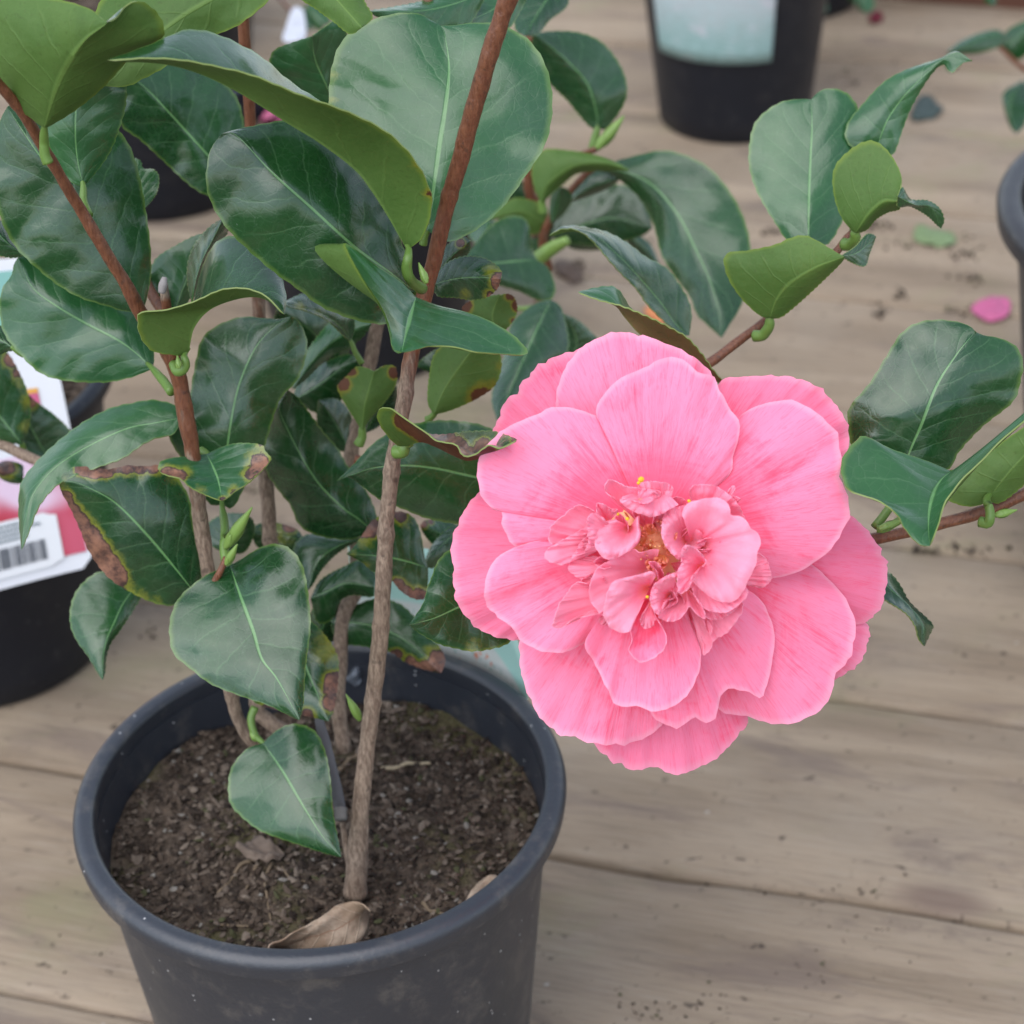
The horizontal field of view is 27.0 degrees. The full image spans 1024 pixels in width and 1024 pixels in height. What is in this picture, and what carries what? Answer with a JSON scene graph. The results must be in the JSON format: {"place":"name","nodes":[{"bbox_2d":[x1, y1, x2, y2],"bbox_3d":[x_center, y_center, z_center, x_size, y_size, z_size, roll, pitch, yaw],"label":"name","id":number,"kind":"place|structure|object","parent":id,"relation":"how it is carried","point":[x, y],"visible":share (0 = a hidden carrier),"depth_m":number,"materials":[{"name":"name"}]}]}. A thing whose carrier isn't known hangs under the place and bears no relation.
{"place":"outdoors","nodes":[
{"label":"outdoors","id":0,"kind":"place"},
{"bbox_2d":[348,547,527,699],"bbox_3d":[-0.029,0.061,0.897,0.087,0.092,0.020,15,38,25],"label":"plant label","id":1,"kind":"object","parent":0,"point":[502,663],"visible":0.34,"depth_m":0.89,"materials":[{"name":"teal plastic"}]},
{"bbox_2d":[644,306,663,322],"bbox_3d":[0.100,-0.137,1.482,0.011,0.005,0.030,-8,34,-8],"label":"fallen petal","id":2,"kind":"object","parent":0,"point":[649,312],"visible":0.41,"depth_m":1.48,"materials":[{"name":"orange plant"}]},
{"label":"ground","id":3,"kind":"structure","parent":0,"visible":0},
{"bbox_2d":[0,0,1023,1023],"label":"deck","id":4,"kind":"structure","parent":3,"relation":"on","point":[651,891],"depth_m":1.08,"materials":[{"name":"brown wood"}]},
{"bbox_2d":[0,382,111,706],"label":"plant pot","id":5,"kind":"object","parent":4,"relation":"on","point":[41,650],"visible":0.22,"depth_m":1.13,"materials":[{"name":"black plastic"}]},
{"bbox_2d":[0,352,69,483],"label":"camellia plant","id":6,"kind":"object","parent":5,"relation":"in","point":[32,428],"visible":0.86,"depth_m":0.85,"materials":[{"name":"green plant"}]},
{"bbox_2d":[0,258,90,589],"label":"plant label","id":7,"kind":"object","parent":5,"relation":"in","point":[55,543],"visible":0.38,"depth_m":1.02,"materials":[{"name":"white plastic"}]},
{"bbox_2d":[61,381,88,406],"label":"potting soil","id":8,"kind":"structure","parent":5,"relation":"in","point":[72,391],"depth_m":1.13,"materials":[{"name":"brown soil"}]},
{"bbox_2d":[119,16,252,221],"bbox_3d":[-0.280,-0.330,1.656,0.191,0.170,0.191,-3,33,0],"label":"plant pot","id":9,"kind":"object","parent":4,"relation":"on","point":[177,197],"visible":0.06,"depth_m":1.63,"materials":[{"name":"black plastic"}]},
{"bbox_2d":[64,0,100,11],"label":"potting soil","id":10,"kind":"structure","parent":9,"relation":"in","point":[92,5],"depth_m":1.65,"materials":[{"name":"brown soil"}]},
{"bbox_2d":[279,0,330,30],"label":"camellia plant","id":11,"kind":"object","parent":10,"relation":"in","point":[316,19],"visible":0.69,"depth_m":1.50,"materials":[{"name":"green plant"}]},
{"bbox_2d":[73,642,566,1023],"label":"plant pot","id":12,"kind":"object","parent":4,"relation":"on","point":[471,960],"visible":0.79,"depth_m":0.80,"materials":[{"name":"grey plastic"}]},
{"bbox_2d":[110,700,538,947],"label":"potting soil","id":13,"kind":"structure","parent":12,"relation":"in","point":[452,825],"depth_m":0.84,"materials":[{"name":"brown soil"}]},
{"bbox_2d":[217,859,259,892],"bbox_3d":[-0.104,0.138,0.825,0.006,0.003,0.032,25,43,36],"label":"dry root","id":14,"kind":"object","parent":13,"relation":"on","point":[242,863],"visible":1,"depth_m":0.82,"materials":[{"name":"brown plant"}]},
{"bbox_2d":[245,859,262,889],"bbox_3d":[-0.098,0.139,0.824,0.009,0.003,0.022,-3,33,0],"label":"dry root","id":15,"kind":"object","parent":13,"relation":"on","point":[255,867],"visible":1,"depth_m":0.82,"materials":[{"name":"brown plant"}]},
{"bbox_2d":[236,835,284,862],"bbox_3d":[-0.097,0.131,0.827,0.017,0.007,0.013,18,39,28],"label":"dry leaf","id":16,"kind":"object","parent":13,"relation":"on","point":[258,847],"visible":1,"depth_m":0.83,"materials":[{"name":"brown plant"}]},
{"bbox_2d":[263,860,274,919],"bbox_3d":[-0.093,0.144,0.814,0.004,0.003,0.031,-3,33,0],"label":"dry root","id":17,"kind":"object","parent":13,"relation":"on","point":[271,864],"visible":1,"depth_m":0.81,"materials":[{"name":"brown plant"}]},
{"bbox_2d":[220,913,323,926],"bbox_3d":[-0.090,0.154,0.802,0.040,0.004,0.003,-3,33,0],"label":"dry root","id":18,"kind":"object","parent":13,"relation":"on","point":[237,925],"visible":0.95,"depth_m":0.80,"materials":[{"name":"brown plant"}]},
{"bbox_2d":[281,865,317,881],"bbox_3d":[-0.082,0.139,0.819,0.015,0.002,0.011,-3,33,0],"label":"dry root","id":19,"kind":"object","parent":13,"relation":"on","point":[286,873],"visible":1,"depth_m":0.82,"materials":[{"name":"brown plant"}]},
{"bbox_2d":[268,901,370,948],"bbox_3d":[-0.069,0.152,0.770,0.046,0.016,0.015,-19,37,-22],"label":"dry leaf","id":20,"kind":"object","parent":13,"relation":"on","point":[343,923],"visible":0.93,"depth_m":0.77,"materials":[{"name":"brown plant"}]},
{"bbox_2d":[337,754,357,771],"bbox_3d":[-0.067,0.102,0.872,0.010,0.003,0.010,-3,33,0],"label":"dry root","id":21,"kind":"object","parent":13,"relation":"on","point":[343,765],"visible":0.82,"depth_m":0.87,"materials":[{"name":"brown plant"}]},
{"bbox_2d":[381,761,430,770],"bbox_3d":[-0.043,0.104,0.871,0.021,0.004,0.003,-3,33,0],"label":"straw","id":22,"kind":"object","parent":13,"relation":"on","point":[390,768],"visible":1,"depth_m":0.87,"materials":[{"name":"beige plant"}]},
{"bbox_2d":[421,901,443,913],"bbox_3d":[-0.029,0.149,0.800,0.011,0.004,0.011,-3,33,0],"label":"dry root","id":23,"kind":"object","parent":13,"relation":"on","point":[425,905],"visible":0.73,"depth_m":0.80,"materials":[{"name":"brown plant"}]},
{"bbox_2d":[466,874,496,899],"bbox_3d":[-0.010,0.138,0.782,0.009,0.005,0.016,11,36,21],"label":"dry leaf","id":24,"kind":"object","parent":13,"relation":"on","point":[482,883],"visible":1,"depth_m":0.78,"materials":[{"name":"beige plant"}]},
{"bbox_2d":[0,0,1023,900],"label":"camellia plant","id":25,"kind":"object","parent":13,"relation":"on","point":[658,546],"visible":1,"depth_m":0.69,"materials":[{"name":"green plant"}]},
{"bbox_2d":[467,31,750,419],"bbox_3d":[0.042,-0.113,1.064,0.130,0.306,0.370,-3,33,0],"label":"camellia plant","id":26,"kind":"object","parent":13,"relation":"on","point":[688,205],"visible":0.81,"depth_m":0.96,"materials":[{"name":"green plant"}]},
{"bbox_2d":[346,667,360,686],"bbox_3d":[-0.068,0.067,0.912,0.012,0.012,0.024,-3,33,0],"label":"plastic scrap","id":27,"kind":"object","parent":12,"relation":"in","point":[353,677],"visible":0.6,"depth_m":0.90,"materials":[{"name":"grey plastic"}]},
{"bbox_2d":[232,90,473,380],"bbox_3d":[-0.100,-0.190,1.429,0.191,0.170,0.191,-3,33,0],"label":"plant pot","id":28,"kind":"object","parent":4,"relation":"on","point":[388,355],"visible":0.01,"depth_m":1.41,"materials":[{"name":"black plastic"}]},
{"bbox_2d":[283,6,305,42],"bbox_3d":[-0.148,-0.335,1.462,0.016,0.003,0.068,-3,33,0],"label":"plant tag","id":29,"kind":"object","parent":28,"relation":"on","point":[295,28],"visible":0.98,"depth_m":1.46,"materials":[{"name":"white plastic"}]},
{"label":"potting soil","id":30,"kind":"object","parent":28,"relation":"in","visible":0},
{"bbox_2d":[259,110,280,122],"bbox_3d":[-0.161,-0.267,1.427,0.019,0.012,0.034,-14,35,-16],"label":"fallen petal","id":31,"kind":"object","parent":30,"relation":"on","point":[267,117],"visible":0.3,"depth_m":1.42,"materials":[{"name":"pink plant"}]},
{"bbox_2d":[54,23,1018,1020],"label":"deck litter","id":32,"kind":"object","parent":4,"relation":"on","point":[880,317],"visible":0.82,"depth_m":1.47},
{"bbox_2d":[553,259,582,281],"bbox_3d":[0.041,-0.176,1.547,0.019,0.006,0.039,-7,34,-5],"label":"fallen leaf","id":33,"kind":"object","parent":4,"relation":"on","point":[568,270],"visible":1,"depth_m":1.54,"materials":[{"name":"brown plant"}]},
{"bbox_2d":[645,0,826,143],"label":"plant pot","id":34,"kind":"object","parent":4,"relation":"on","point":[728,71],"visible":0.88,"depth_m":1.68,"materials":[{"name":"black plastic"}]},
{"bbox_2d":[824,0,853,17],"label":"plant pot","id":35,"kind":"object","parent":4,"relation":"on","point":[836,7],"visible":0.23,"depth_m":1.94,"materials":[{"name":"black plastic"}]},
{"bbox_2d":[825,0,874,12],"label":"shrub","id":36,"kind":"object","parent":35,"relation":"in","point":[865,6],"visible":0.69,"depth_m":1.82,"materials":[{"name":"green plant"}]},
{"bbox_2d":[869,10,882,23],"bbox_3d":[0.331,-0.451,1.938,0.013,0.006,0.038,2,34,8],"label":"fallen petal","id":37,"kind":"object","parent":4,"relation":"on","point":[875,16],"visible":1,"depth_m":1.93,"materials":[{"name":"pink plant"}]},
{"bbox_2d":[910,95,943,120],"bbox_3d":[0.344,-0.335,1.762,0.025,0.006,0.060,8,35,16],"label":"fallen leaf","id":38,"kind":"object","parent":4,"relation":"on","point":[927,107],"visible":1,"depth_m":1.75,"materials":[{"name":"grey plant"}]},
{"bbox_2d":[913,224,955,246],"bbox_3d":[0.309,-0.204,1.566,0.030,0.005,0.037,-3,33,0],"label":"fallen leaf","id":39,"kind":"object","parent":4,"relation":"on","point":[926,235],"visible":1,"depth_m":1.56,"materials":[{"name":"green plant"}]},
{"bbox_2d":[904,0,1023,8],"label":"timber edging","id":40,"kind":"object","parent":4,"relation":"on","point":[1015,4],"visible":1,"depth_m":1.95,"materials":[{"name":"brown wood"}]},
{"bbox_2d":[971,296,1010,321],"bbox_3d":[0.331,-0.141,1.469,0.028,0.005,0.035,-3,33,0],"label":"fallen petal","id":41,"kind":"object","parent":4,"relation":"on","point":[991,308],"visible":1,"depth_m":1.47,"materials":[{"name":"pink plant"}]},
{"bbox_2d":[996,152,1023,401],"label":"plant pot","id":42,"kind":"object","parent":4,"relation":"on","point":[1010,207],"visible":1,"depth_m":1.09,"materials":[{"name":"grey plastic"}]},
{"bbox_2d":[946,0,1023,133],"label":"shrub","id":43,"kind":"object","parent":42,"relation":"in","point":[1009,43],"visible":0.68,"depth_m":1.38,"materials":[{"name":"green plant"}]}
]}

